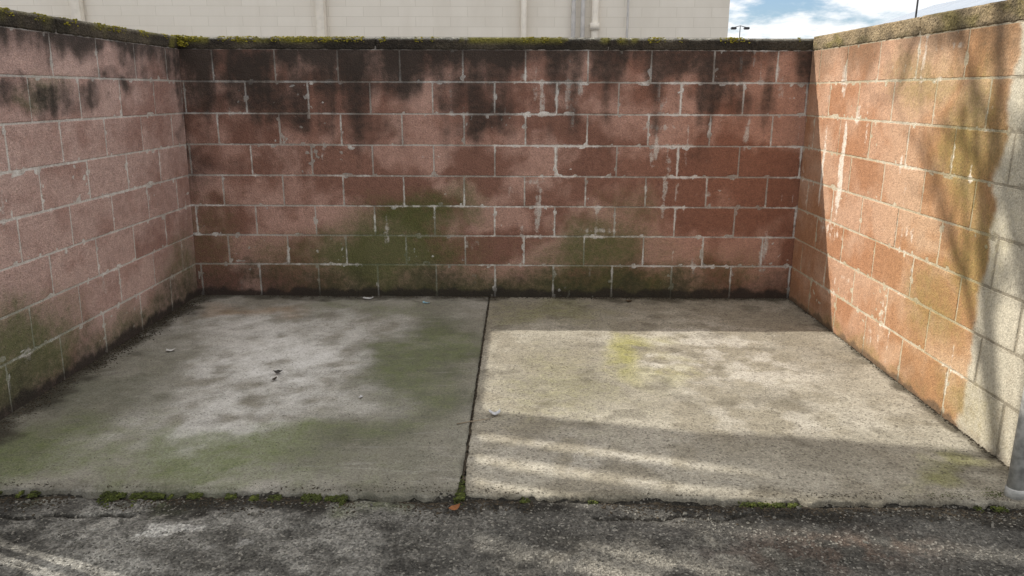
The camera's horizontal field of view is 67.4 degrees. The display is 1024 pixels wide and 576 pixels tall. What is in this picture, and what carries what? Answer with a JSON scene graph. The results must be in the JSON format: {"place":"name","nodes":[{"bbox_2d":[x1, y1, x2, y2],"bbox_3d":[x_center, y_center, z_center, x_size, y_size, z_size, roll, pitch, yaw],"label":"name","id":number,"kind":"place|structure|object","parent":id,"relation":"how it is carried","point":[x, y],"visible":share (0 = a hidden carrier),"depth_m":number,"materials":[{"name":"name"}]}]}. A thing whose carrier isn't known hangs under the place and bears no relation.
{"place":"outdoors","nodes":[
{"label":"outdoors","id":0,"kind":"place"},
{"bbox_2d":[0,295,488,502],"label":"pavement","id":1,"kind":"structure","parent":0,"point":[202,358],"depth_m":3.46,"materials":[{"name":"concrete"}]},
{"bbox_2d":[0,0,729,37],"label":"brick building","id":2,"kind":"structure","parent":0,"point":[522,18],"depth_m":13.27,"materials":[{"name":"paint"}]},
{"bbox_2d":[0,386,1023,575],"bbox_3d":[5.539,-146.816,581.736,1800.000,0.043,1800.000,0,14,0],"label":"ground","id":3,"kind":"structure","parent":0,"point":[230,542],"depth_m":2.47,"materials":[{"name":"grey asphalt"}]},
{"bbox_2d":[0,8,197,419],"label":"block wall","id":4,"kind":"structure","parent":3,"relation":"on","point":[97,255],"depth_m":3.91,"materials":[{"name":"concrete block"},{"name":"mortar"},{"name":"moss"}]},
{"bbox_2d":[0,7,800,46],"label":"moss","id":5,"kind":"object","parent":4,"relation":"on","point":[181,41],"visible":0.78,"depth_m":4.93,"materials":[{"name":"green plant"}]},
{"bbox_2d":[449,503,459,510],"bbox_3d":[-0.198,0.751,2.629,0.040,0.015,0.034,0,14,0],"label":"dry leaf","id":6,"kind":"object","parent":3,"relation":"on","point":[454,507],"visible":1,"depth_m":2.64,"materials":[{"name":"brown plant"}]},
{"bbox_2d":[178,37,813,298],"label":"block wall","id":7,"kind":"structure","parent":3,"relation":"on","point":[519,167],"depth_m":5.13,"materials":[{"name":"concrete block"},{"name":"mortar"},{"name":"moss"}]},
{"bbox_2d":[0,475,1008,512],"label":"moss","id":8,"kind":"object","parent":3,"relation":"on","point":[106,496],"visible":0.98,"depth_m":2.71,"materials":[{"name":"green plant"}]},
{"bbox_2d":[0,306,1022,575],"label":"grit","id":9,"kind":"object","parent":3,"relation":"on","point":[478,524],"visible":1,"depth_m":2.48,"materials":[{"name":"grey gravel"}]},
{"bbox_2d":[0,295,1023,531],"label":"soil","id":10,"kind":"structure","parent":3,"relation":"on","point":[859,509],"depth_m":2.71,"materials":[{"name":"soil"}]},
{"bbox_2d":[731,25,749,37],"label":"street lamp","id":11,"kind":"object","parent":3,"relation":"on","point":[744,28],"visible":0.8,"depth_m":47.34,"materials":[{"name":"metal"}]},
{"bbox_2d":[789,0,1023,465],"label":"block wall","id":12,"kind":"structure","parent":3,"relation":"on","point":[907,273],"depth_m":3.53,"materials":[{"name":"concrete block"},{"name":"mortar"}]},
{"bbox_2d":[915,0,918,17],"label":"street lamp","id":13,"kind":"object","parent":3,"relation":"on","point":[916,8],"depth_m":26.77,"materials":[{"name":"metal"}]},
{"bbox_2d":[465,297,1023,510],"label":"pavement","id":14,"kind":"structure","parent":0,"point":[658,374],"depth_m":3.39,"materials":[{"name":"concrete"}]},
{"bbox_2d":[489,409,500,414],"bbox_3d":[-0.076,0.549,3.381,0.050,0.026,0.030,-1,14,-5],"label":"paper scrap","id":15,"kind":"object","parent":14,"relation":"on","point":[495,413],"visible":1,"depth_m":3.39,"materials":[{"name":"white paper"}]},
{"bbox_2d":[1004,388,1023,499],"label":"gate post","id":16,"kind":"object","parent":14,"relation":"on","point":[1014,488],"visible":0.88,"depth_m":2.68,"materials":[{"name":"grey metal"}]},
{"bbox_2d":[727,0,954,38],"label":"sky","id":17,"kind":"structure","parent":0,"point":[769,19],"materials":[{"name":"blue"}]},
{"bbox_2d":[874,0,1004,25],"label":"warehouse building","id":18,"kind":"structure","parent":0,"point":[947,6],"depth_m":34.04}
]}

